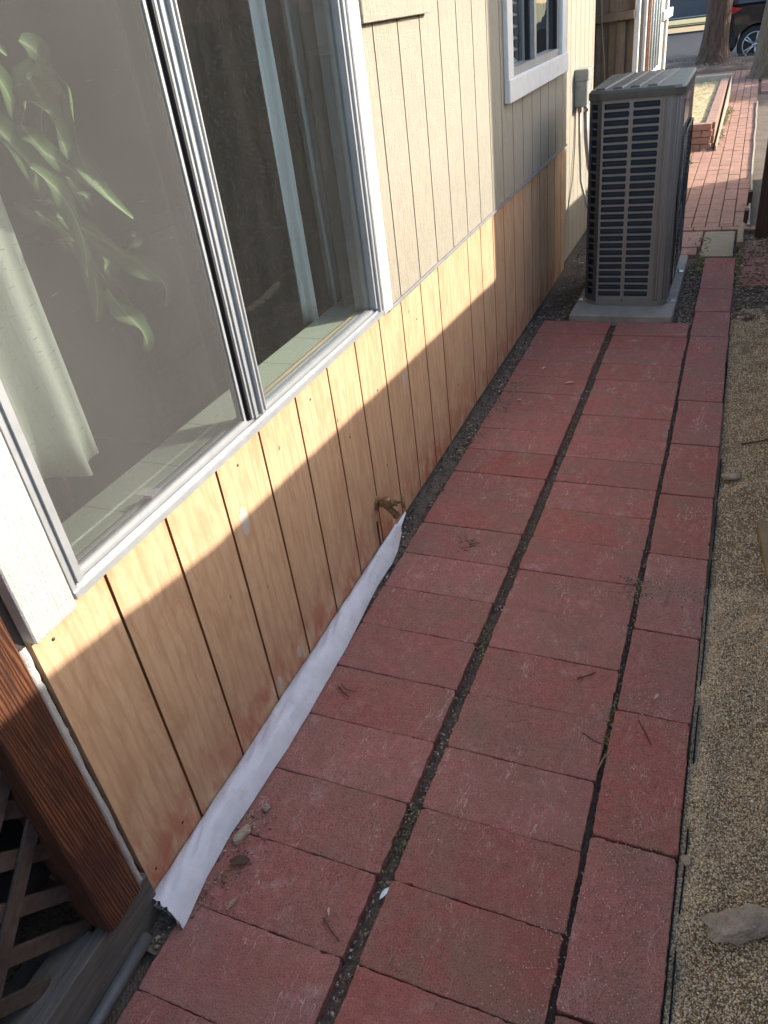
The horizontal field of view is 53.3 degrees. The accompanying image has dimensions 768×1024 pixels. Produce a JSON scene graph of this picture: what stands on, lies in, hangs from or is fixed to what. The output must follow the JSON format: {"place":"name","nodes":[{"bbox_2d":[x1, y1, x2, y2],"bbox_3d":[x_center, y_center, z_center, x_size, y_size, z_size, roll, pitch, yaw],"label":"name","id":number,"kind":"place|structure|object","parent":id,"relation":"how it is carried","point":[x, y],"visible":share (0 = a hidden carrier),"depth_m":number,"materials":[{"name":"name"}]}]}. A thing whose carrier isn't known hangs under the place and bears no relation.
{"place":"outdoors","nodes":[
{"label":"outdoors","id":0,"kind":"place"},
{"bbox_2d":[91,52,767,1023],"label":"ground","id":1,"kind":"structure","parent":0,"point":[145,962],"depth_m":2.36,"materials":[{"name":"soil"}]},
{"bbox_2d":[0,617,162,1023],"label":"porch","id":2,"kind":"object","parent":1,"relation":"on","point":[61,962],"visible":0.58,"depth_m":1.50,"materials":[{"name":"brown wood"}]},
{"bbox_2d":[87,932,152,1023],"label":"plastic pipe","id":3,"kind":"object","parent":1,"relation":"on","point":[107,1003],"visible":1,"depth_m":1.65,"materials":[{"name":"grey plastic"}]},
{"bbox_2d":[116,991,214,1023],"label":"paver","id":4,"kind":"object","parent":1,"relation":"on","point":[142,1007],"visible":1,"depth_m":1.60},
{"bbox_2d":[139,904,342,1023],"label":"paver","id":5,"kind":"object","parent":1,"relation":"on","point":[233,971],"visible":0.91,"depth_m":1.65,"materials":[{"name":"concrete"}]},
{"bbox_2d":[196,830,376,963],"bbox_3d":[-0.233,0.902,1.812,0.401,0.041,0.204,7,36,22],"label":"paver","id":6,"kind":"object","parent":1,"relation":"on","point":[274,898],"visible":0.91,"depth_m":1.79,"materials":[{"name":"concrete"}]},
{"bbox_2d":[227,897,237,909],"bbox_3d":[-0.351,0.906,1.772,0.010,0.008,0.035,18,41,34],"label":"leaf","id":7,"kind":"object","parent":6,"relation":"on","point":[231,903],"visible":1,"depth_m":1.77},
{"bbox_2d":[230,855,249,863],"bbox_3d":[-0.352,0.848,1.861,0.050,0.008,0.025,-6,33,3],"label":"leaf","id":8,"kind":"object","parent":6,"relation":"on","point":[239,859],"visible":1,"depth_m":1.86,"materials":[{"name":"brown plant"}]},
{"bbox_2d":[233,824,250,844],"bbox_3d":[-0.357,0.812,1.925,0.025,0.018,0.059,20,42,36],"label":"stone","id":9,"kind":"object","parent":6,"relation":"on","point":[241,835],"visible":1,"depth_m":1.92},
{"bbox_2d":[323,918,339,941],"bbox_3d":[-0.117,0.928,1.698,0.006,0.005,0.068,-26,37,-25],"label":"twig","id":10,"kind":"object","parent":6,"relation":"on","point":[330,929],"visible":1,"depth_m":1.70,"materials":[{"name":"wood"}]},
{"bbox_2d":[0,0,595,929],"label":"house","id":11,"kind":"structure","parent":1,"relation":"on","point":[196,530],"depth_m":1.91,"materials":[{"name":"brown wood"}]},
{"bbox_2d":[0,0,383,599],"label":"window","id":12,"kind":"structure","parent":11,"relation":"in","point":[72,376],"depth_m":1.47,"materials":[{"name":"metal"}]},
{"bbox_2d":[153,512,405,927],"bbox_3d":[-0.189,0.462,2.371,0.098,0.060,1.683,7,36,22],"label":"house wrap strip","id":13,"kind":"object","parent":11,"relation":"attached to","point":[177,890],"visible":1,"depth_m":2.10,"materials":[{"name":"plastic"}]},
{"bbox_2d":[247,0,318,323],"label":"curtain","id":14,"kind":"object","parent":11,"relation":"hanging from","point":[271,90],"visible":1,"depth_m":2.29,"materials":[{"name":"fabric"}]},
{"bbox_2d":[280,0,340,304],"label":"curtain","id":15,"kind":"object","parent":11,"relation":"hanging from","point":[294,43],"visible":0.96,"depth_m":2.45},
{"bbox_2d":[295,0,341,298],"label":"curtain","id":16,"kind":"object","parent":11,"relation":"hanging from","point":[311,100],"visible":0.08,"depth_m":2.50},
{"bbox_2d":[374,494,405,518],"bbox_3d":[0.025,-0.020,2.757,0.114,0.095,0.054,-1,34,11],"label":"garden tap","id":17,"kind":"object","parent":11,"relation":"attached to","point":[386,503],"visible":1,"depth_m":2.74,"materials":[{"name":"gold metal"}]},
{"bbox_2d":[502,0,568,103],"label":"window","id":18,"kind":"structure","parent":11,"relation":"in","point":[517,86],"depth_m":3.92,"materials":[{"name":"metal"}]},
{"bbox_2d":[574,66,592,112],"bbox_3d":[1.324,-2.800,5.080,0.092,0.260,0.170,7,36,22],"label":"disconnect box","id":19,"kind":"object","parent":11,"relation":"attached to","point":[583,76],"visible":0.98,"depth_m":5.02,"materials":[{"name":"grey metal"}]},
{"bbox_2d":[578,113,586,207],"bbox_3d":[1.398,-2.316,5.137,0.075,0.635,0.418,-18,34,-15],"label":"power cable","id":20,"kind":"object","parent":19,"relation":"attached to","point":[580,156],"visible":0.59,"depth_m":5.23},
{"bbox_2d":[583,111,588,170],"bbox_3d":[1.457,-2.379,5.130,0.046,0.526,0.472,-14,33,-9],"label":"flexible conduit","id":21,"kind":"object","parent":19,"relation":"attached to","point":[585,129],"visible":0.38,"depth_m":5.24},
{"bbox_2d":[238,768,407,880],"bbox_3d":[-0.155,0.792,1.962,0.401,0.041,0.204,7,36,22],"label":"paver","id":22,"kind":"object","parent":1,"relation":"on","point":[355,828],"visible":0.88,"depth_m":1.94,"materials":[{"name":"concrete"}]},
{"bbox_2d":[262,803,270,811],"bbox_3d":[-0.305,0.767,1.982,0.022,0.016,0.020,19,42,35],"label":"stone","id":23,"kind":"object","parent":22,"relation":"on","point":[266,807],"visible":1,"depth_m":1.98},
{"bbox_2d":[146,322,541,955],"bbox_3d":[0.209,-0.085,3.203,0.120,0.034,3.950,7,36,22],"label":"soil strip","id":24,"kind":"object","parent":1,"relation":"on","point":[420,504],"visible":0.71,"depth_m":3.31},
{"bbox_2d":[276,714,434,809],"bbox_3d":[-0.079,0.683,2.111,0.400,0.041,0.205,7,36,22],"label":"paver","id":25,"kind":"object","parent":1,"relation":"on","point":[373,761],"visible":0.92,"depth_m":2.09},
{"bbox_2d":[309,666,455,749],"bbox_3d":[-0.005,0.573,2.263,0.401,0.041,0.204,7,36,22],"label":"paver","id":26,"kind":"object","parent":1,"relation":"on","point":[386,703],"visible":0.89,"depth_m":2.24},
{"bbox_2d":[379,887,388,898],"bbox_3d":[0.003,0.880,1.766,0.012,0.008,0.036,23,44,39],"label":"leaf","id":27,"kind":"object","parent":1,"relation":"on","point":[384,892],"visible":1,"depth_m":1.76,"materials":[{"name":"plant"}]},
{"bbox_2d":[337,623,474,697],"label":"paver","id":28,"kind":"object","parent":1,"relation":"on","point":[428,660],"visible":0.88,"depth_m":2.39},
{"bbox_2d":[334,967,510,1023],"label":"paver","id":29,"kind":"object","parent":1,"relation":"on","point":[372,997],"visible":1,"depth_m":1.55,"materials":[{"name":"concrete"}]},
{"bbox_2d":[362,586,491,650],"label":"paver","id":30,"kind":"object","parent":1,"relation":"on","point":[423,613],"visible":0.89,"depth_m":2.55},
{"bbox_2d":[385,553,507,609],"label":"paver","id":31,"kind":"object","parent":1,"relation":"on","point":[473,581],"visible":0.94,"depth_m":2.70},
{"bbox_2d":[360,881,562,1023],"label":"paver","id":32,"kind":"object","parent":1,"relation":"on","point":[444,947],"visible":0.94,"depth_m":1.63,"materials":[{"name":"concrete"}]},
{"bbox_2d":[405,523,520,573],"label":"paver","id":33,"kind":"object","parent":1,"relation":"on","point":[499,549],"visible":0.87,"depth_m":2.85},
{"bbox_2d":[424,495,533,540],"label":"paver","id":34,"kind":"object","parent":1,"relation":"on","point":[492,516],"visible":0.92,"depth_m":3.00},
{"bbox_2d":[394,809,580,941],"bbox_3d":[0.244,0.842,1.796,0.401,0.041,0.204,7,36,22],"label":"paver","id":35,"kind":"object","parent":1,"relation":"on","point":[453,863],"visible":0.88,"depth_m":1.78,"materials":[{"name":"concrete"}]},
{"bbox_2d":[440,471,544,509],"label":"paver","id":36,"kind":"object","parent":1,"relation":"on","point":[517,490],"visible":0.89,"depth_m":3.15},
{"bbox_2d":[455,448,554,485],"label":"paver","id":37,"kind":"object","parent":1,"relation":"on","point":[519,465],"visible":0.92,"depth_m":3.30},
{"bbox_2d":[423,747,593,855],"bbox_3d":[0.317,0.733,1.948,0.401,0.041,0.204,7,36,22],"label":"paver","id":38,"kind":"object","parent":1,"relation":"on","point":[458,786],"visible":0.91,"depth_m":1.93,"materials":[{"name":"concrete"}]},
{"bbox_2d":[469,428,564,461],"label":"paver","id":39,"kind":"object","parent":1,"relation":"on","point":[531,442],"visible":0.84,"depth_m":3.45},
{"bbox_2d":[481,408,572,437],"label":"paver","id":40,"kind":"object","parent":1,"relation":"on","point":[541,421],"visible":0.83,"depth_m":3.60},
{"bbox_2d":[448,694,607,788],"bbox_3d":[0.394,0.622,2.099,0.400,0.041,0.205,7,36,22],"label":"paver","id":41,"kind":"object","parent":1,"relation":"on","point":[552,741],"visible":0.87,"depth_m":2.08,"materials":[{"name":"concrete"}]},
{"bbox_2d":[493,391,580,417],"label":"paver","id":42,"kind":"object","parent":1,"relation":"on","point":[564,404],"visible":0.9,"depth_m":3.76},
{"bbox_2d":[470,648,618,728],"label":"paver","id":43,"kind":"object","parent":1,"relation":"on","point":[543,682],"visible":0.92,"depth_m":2.23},
{"bbox_2d":[503,375,587,397],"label":"paver","id":44,"kind":"object","parent":1,"relation":"on","point":[548,385],"visible":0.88,"depth_m":3.90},
{"bbox_2d":[512,360,593,381],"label":"paver","id":45,"kind":"object","parent":1,"relation":"on","point":[568,369],"visible":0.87,"depth_m":4.06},
{"bbox_2d":[489,606,627,676],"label":"paver","id":46,"kind":"object","parent":1,"relation":"on","point":[589,642],"visible":0.88,"depth_m":2.38,"materials":[{"name":"concrete"}]},
{"bbox_2d":[522,346,599,367],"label":"paver","id":47,"kind":"object","parent":1,"relation":"on","point":[563,354],"visible":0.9,"depth_m":4.21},
{"bbox_2d":[377,106,744,883],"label":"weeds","id":48,"kind":"object","parent":1,"relation":"on","point":[737,270],"visible":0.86,"depth_m":2.85,"materials":[{"name":"green plant"}]},
{"bbox_2d":[529,333,604,350],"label":"paver","id":49,"kind":"object","parent":1,"relation":"on","point":[573,340],"visible":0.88,"depth_m":4.36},
{"bbox_2d":[554,1016,581,1023],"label":"paver","id":50,"kind":"object","parent":1,"relation":"on","point":[561,1020],"visible":1,"depth_m":1.50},
{"bbox_2d":[505,570,636,629],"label":"paver","id":51,"kind":"object","parent":1,"relation":"on","point":[570,596],"visible":0.85,"depth_m":2.54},
{"bbox_2d":[537,320,610,338],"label":"paver","id":52,"kind":"object","parent":1,"relation":"on","point":[582,327],"visible":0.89,"depth_m":4.51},
{"bbox_2d":[519,537,643,588],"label":"paver","id":53,"kind":"object","parent":1,"relation":"on","point":[577,559],"visible":0.88,"depth_m":2.69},
{"bbox_2d":[533,508,649,557],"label":"paver","id":54,"kind":"object","parent":1,"relation":"on","point":[600,529],"visible":0.91,"depth_m":2.84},
{"bbox_2d":[545,482,655,522],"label":"paver","id":55,"kind":"object","parent":1,"relation":"on","point":[616,501],"visible":0.91,"depth_m":2.99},
{"bbox_2d":[555,457,661,494],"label":"paver","id":56,"kind":"object","parent":1,"relation":"on","point":[610,473],"visible":0.89,"depth_m":3.14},
{"bbox_2d":[556,837,675,1023],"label":"paver","id":57,"kind":"object","parent":1,"relation":"on","point":[585,951],"visible":1,"depth_m":1.61,"materials":[{"name":"concrete"}]},
{"bbox_2d":[565,434,666,471],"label":"paver","id":58,"kind":"object","parent":1,"relation":"on","point":[619,449],"visible":0.89,"depth_m":3.29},
{"bbox_2d":[593,0,640,88],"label":"fence gate","id":59,"kind":"structure","parent":1,"relation":"on","point":[621,32],"depth_m":5.61,"materials":[{"name":"brown wood"}]},
{"bbox_2d":[601,0,604,80],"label":"wire","id":60,"kind":"object","parent":59,"relation":"hanging from","point":[603,42],"visible":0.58,"depth_m":5.59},
{"bbox_2d":[573,415,670,441],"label":"paver","id":61,"kind":"object","parent":1,"relation":"on","point":[630,428],"visible":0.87,"depth_m":3.44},
{"bbox_2d":[569,255,687,325],"bbox_3d":[1.612,-1.453,4.958,0.584,0.068,1.212,7,36,22],"label":"concrete pad","id":62,"kind":"object","parent":1,"relation":"on","point":[587,311],"visible":0.48,"depth_m":4.55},
{"bbox_2d":[579,67,696,305],"bbox_3d":[1.531,-1.950,4.600,0.566,1.166,0.840,7,36,22],"label":"air conditioner","id":63,"kind":"object","parent":62,"relation":"on","point":[640,131],"visible":1,"depth_m":4.28,"materials":[{"name":"grey metal"}]},
{"bbox_2d":[582,396,674,421],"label":"paver","id":64,"kind":"object","parent":1,"relation":"on","point":[628,408],"visible":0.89,"depth_m":3.59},
{"bbox_2d":[589,380,678,401],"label":"paver","id":65,"kind":"object","parent":1,"relation":"on","point":[638,390],"visible":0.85,"depth_m":3.75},
{"bbox_2d":[595,363,680,382],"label":"paver","id":66,"kind":"object","parent":1,"relation":"on","point":[645,373],"visible":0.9,"depth_m":3.90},
{"bbox_2d":[593,711,689,863],"bbox_3d":[0.658,0.683,1.942,0.196,0.041,0.400,7,36,22],"label":"paver","id":67,"kind":"object","parent":1,"relation":"on","point":[645,776],"visible":0.95,"depth_m":1.91,"materials":[{"name":"concrete"}]},
{"bbox_2d":[596,749,611,772],"bbox_3d":[0.568,0.642,1.980,0.006,0.008,0.089,19,41,35],"label":"twig","id":68,"kind":"object","parent":67,"relation":"on","point":[602,761],"visible":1,"depth_m":1.97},
{"bbox_2d":[601,349,683,366],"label":"paver","id":69,"kind":"object","parent":1,"relation":"on","point":[644,357],"visible":0.82,"depth_m":4.05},
{"bbox_2d":[621,0,672,71],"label":"house annex","id":70,"kind":"object","parent":1,"relation":"on","point":[655,15],"visible":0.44,"depth_m":6.17,"materials":[{"name":"beige paint"}]},
{"bbox_2d":[608,335,686,354],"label":"paver","id":71,"kind":"object","parent":1,"relation":"on","point":[650,343],"visible":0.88,"depth_m":4.20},
{"bbox_2d":[612,322,688,337],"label":"paver","id":72,"kind":"object","parent":1,"relation":"on","point":[678,330],"visible":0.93,"depth_m":4.35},
{"bbox_2d":[617,629,698,731],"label":"paver","id":73,"kind":"object","parent":1,"relation":"on","point":[649,652],"visible":0.94,"depth_m":2.20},
{"bbox_2d":[634,553,707,646],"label":"paver","id":74,"kind":"object","parent":1,"relation":"on","point":[661,620],"visible":0.95,"depth_m":2.47,"materials":[{"name":"concrete"}]},
{"bbox_2d":[649,494,712,566],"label":"paver","id":75,"kind":"object","parent":1,"relation":"on","point":[679,530],"visible":0.91,"depth_m":2.77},
{"bbox_2d":[679,248,696,258],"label":"paver","id":76,"kind":"object","parent":1,"relation":"on","point":[691,252],"visible":0.27,"depth_m":5.46,"materials":[{"name":"brick"}]},
{"bbox_2d":[661,444,718,501],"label":"paver","id":77,"kind":"object","parent":1,"relation":"on","point":[690,470],"visible":0.95,"depth_m":3.08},
{"bbox_2d":[682,231,702,251],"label":"paver","id":78,"kind":"object","parent":1,"relation":"on","point":[695,236],"visible":0.25,"depth_m":5.70,"materials":[{"name":"brick"}]},
{"bbox_2d":[671,400,722,447],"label":"paver","id":79,"kind":"object","parent":1,"relation":"on","point":[692,417],"visible":0.95,"depth_m":3.38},
{"bbox_2d":[669,359,727,1023],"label":"garden edging","id":80,"kind":"object","parent":1,"relation":"on","point":[673,978],"visible":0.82,"depth_m":2.04,"materials":[{"name":"black plastic"}]},
{"bbox_2d":[677,364,724,405],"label":"paver","id":81,"kind":"object","parent":1,"relation":"on","point":[692,376],"visible":0.92,"depth_m":3.70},
{"bbox_2d":[444,340,728,1023],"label":"grit","id":82,"kind":"object","parent":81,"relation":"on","point":[529,1011],"visible":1,"depth_m":1.70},
{"bbox_2d":[685,336,728,365],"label":"paver","id":83,"kind":"object","parent":1,"relation":"on","point":[695,356],"visible":0.9,"depth_m":4.02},
{"bbox_2d":[665,56,753,74],"bbox_3d":[5.682,-8.856,15.262,13.000,0.186,1.960,7,36,22],"label":"tree bed","id":84,"kind":"object","parent":1,"relation":"on","point":[746,65],"visible":0.17,"depth_m":14.42,"materials":[{"name":"soil"}]},
{"bbox_2d":[695,0,732,64],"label":"tree","id":85,"kind":"object","parent":84,"relation":"on","point":[714,49],"visible":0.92,"depth_m":14.46,"materials":[{"name":"brown plant"}]},
{"bbox_2d":[690,311,730,336],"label":"paver","id":86,"kind":"object","parent":1,"relation":"on","point":[710,324],"visible":0.94,"depth_m":4.31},
{"bbox_2d":[691,73,731,150],"bbox_3d":[3.745,-5.207,9.960,1.290,0.305,4.720,7,36,22],"label":"brick planter","id":87,"kind":"object","parent":1,"relation":"on","point":[711,97],"visible":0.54,"depth_m":9.48,"materials":[{"name":"red brick"}]},
{"bbox_2d":[694,289,732,315],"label":"paver","id":88,"kind":"object","parent":1,"relation":"on","point":[714,300],"visible":0.94,"depth_m":4.60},
{"bbox_2d":[663,309,767,1023],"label":"gravel bed","id":89,"kind":"object","parent":1,"relation":"on","point":[745,350],"visible":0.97,"depth_m":2.27,"materials":[{"name":"gravel"}]},
{"bbox_2d":[721,473,739,479],"bbox_3d":[1.364,-0.140,3.009,0.068,0.023,0.042,4,35,17],"label":"stone","id":90,"kind":"object","parent":89,"relation":"on","point":[731,476],"visible":1,"depth_m":3.00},
{"bbox_2d":[741,439,767,444],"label":"twig","id":91,"kind":"object","parent":89,"relation":"on","point":[753,442],"visible":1,"depth_m":3.18,"materials":[{"name":"wood"}]},
{"bbox_2d":[757,520,767,581],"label":"wood scrap","id":92,"kind":"object","parent":89,"relation":"on","point":[762,527],"visible":1,"depth_m":2.61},
{"bbox_2d":[700,272,733,289],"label":"paver","id":93,"kind":"object","parent":1,"relation":"on","point":[721,280],"visible":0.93,"depth_m":4.88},
{"bbox_2d":[700,231,735,258],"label":"paver","id":94,"kind":"object","parent":1,"relation":"on","point":[717,242],"visible":0.85,"depth_m":5.50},
{"bbox_2d":[703,258,734,272],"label":"paver","id":95,"kind":"object","parent":1,"relation":"on","point":[714,266],"visible":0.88,"depth_m":5.13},
{"bbox_2d":[730,238,767,312],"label":"soil bed","id":96,"kind":"object","parent":1,"relation":"on","point":[750,299],"visible":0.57,"depth_m":4.64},
{"bbox_2d":[736,222,743,247],"bbox_3d":[2.599,-2.022,5.578,0.040,0.045,0.520,7,36,22],"label":"timber offcut","id":97,"kind":"object","parent":96,"relation":"on","point":[739,242],"visible":1,"depth_m":5.50,"materials":[{"name":"brown wood"}]},
{"bbox_2d":[747,101,757,226],"bbox_3d":[3.998,-3.954,8.262,0.026,0.042,6.600,7,36,22],"label":"border board","id":98,"kind":"object","parent":1,"relation":"on","point":[749,205],"visible":0.77,"depth_m":7.43,"materials":[{"name":"beige paint"}]},
{"bbox_2d":[738,266,767,289],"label":"paver","id":99,"kind":"object","parent":1,"relation":"on","point":[747,269],"visible":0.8,"depth_m":4.89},
{"bbox_2d":[739,240,767,252],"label":"paver","id":100,"kind":"object","parent":1,"relation":"on","point":[748,245],"visible":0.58,"depth_m":5.40,"materials":[{"name":"brick"}]},
{"bbox_2d":[742,253,767,265],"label":"paver","id":101,"kind":"object","parent":1,"relation":"on","point":[756,258],"visible":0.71,"depth_m":5.17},
{"bbox_2d":[747,0,767,80],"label":"tree","id":102,"kind":"object","parent":1,"relation":"on","point":[759,69],"visible":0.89,"depth_m":12.71,"materials":[{"name":"brown plant"}]},
{"bbox_2d":[754,141,767,239],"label":"side fence","id":103,"kind":"object","parent":1,"relation":"on","point":[761,228],"visible":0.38,"depth_m":5.46,"materials":[{"name":"brown wood"}]},
{"bbox_2d":[667,23,704,33],"label":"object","id":104,"kind":"structure","parent":0,"point":[693,28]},
{"bbox_2d":[668,23,704,28],"bbox_3d":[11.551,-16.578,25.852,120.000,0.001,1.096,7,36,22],"label":"kerb","id":105,"kind":"structure","parent":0,"point":[686,26],"depth_m":26.32,"materials":[{"name":"concrete"}]},
{"bbox_2d":[668,17,705,26],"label":"lawn","id":106,"kind":"structure","parent":0,"point":[687,21],"depth_m":28.16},
{"bbox_2d":[668,0,708,20],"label":"parked car","id":107,"kind":"object","parent":106,"relation":"on","point":[686,9],"visible":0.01,"depth_m":25.79,"materials":[{"name":"blue paint"}]},
{"bbox_2d":[665,30,740,62],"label":"street","id":108,"kind":"structure","parent":0,"point":[681,46],"depth_m":21.25,"materials":[{"name":"asphalt"}]},
{"bbox_2d":[729,0,766,56],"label":"parked car","id":109,"kind":"object","parent":108,"relation":"on","point":[746,18],"visible":0.55,"depth_m":15.53,"materials":[{"name":"black paint"}]},
{"bbox_2d":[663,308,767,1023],"bbox_3d":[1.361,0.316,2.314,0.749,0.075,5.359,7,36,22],"label":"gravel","id":110,"kind":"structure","parent":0,"point":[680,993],"depth_m":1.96,"materials":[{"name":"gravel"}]},
{"bbox_2d":[681,855,691,865],"bbox_3d":[0.688,0.791,1.737,0.022,0.014,0.026,-9,33,-2],"label":"stone","id":111,"kind":"object","parent":110,"relation":"on","point":[686,860],"visible":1,"depth_m":1.73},
{"bbox_2d":[701,904,767,944],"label":"stone","id":112,"kind":"object","parent":110,"relation":"on","point":[742,924],"visible":1,"depth_m":1.58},
{"bbox_2d":[683,69,758,234],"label":"brick path","id":113,"kind":"structure","parent":0,"point":[701,185],"depth_m":7.41,"materials":[{"name":"brick"}]},
{"bbox_2d":[743,208,749,222],"bbox_3d":[2.796,-2.280,5.905,0.034,0.110,0.080,7,36,22],"label":"wooden peg","id":114,"kind":"object","parent":113,"relation":"on","point":[746,215],"visible":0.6,"depth_m":5.87,"materials":[{"name":"brown wood"}]},
{"bbox_2d":[747,190,752,207],"bbox_3d":[3.009,-2.575,6.292,0.034,0.130,0.080,7,36,22],"label":"wooden peg","id":115,"kind":"object","parent":113,"relation":"on","point":[750,195],"visible":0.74,"depth_m":6.25,"materials":[{"name":"brown wood"}]},
{"bbox_2d":[696,73,767,93],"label":"sidewalk","id":116,"kind":"structure","parent":0,"point":[764,85],"depth_m":12.22,"materials":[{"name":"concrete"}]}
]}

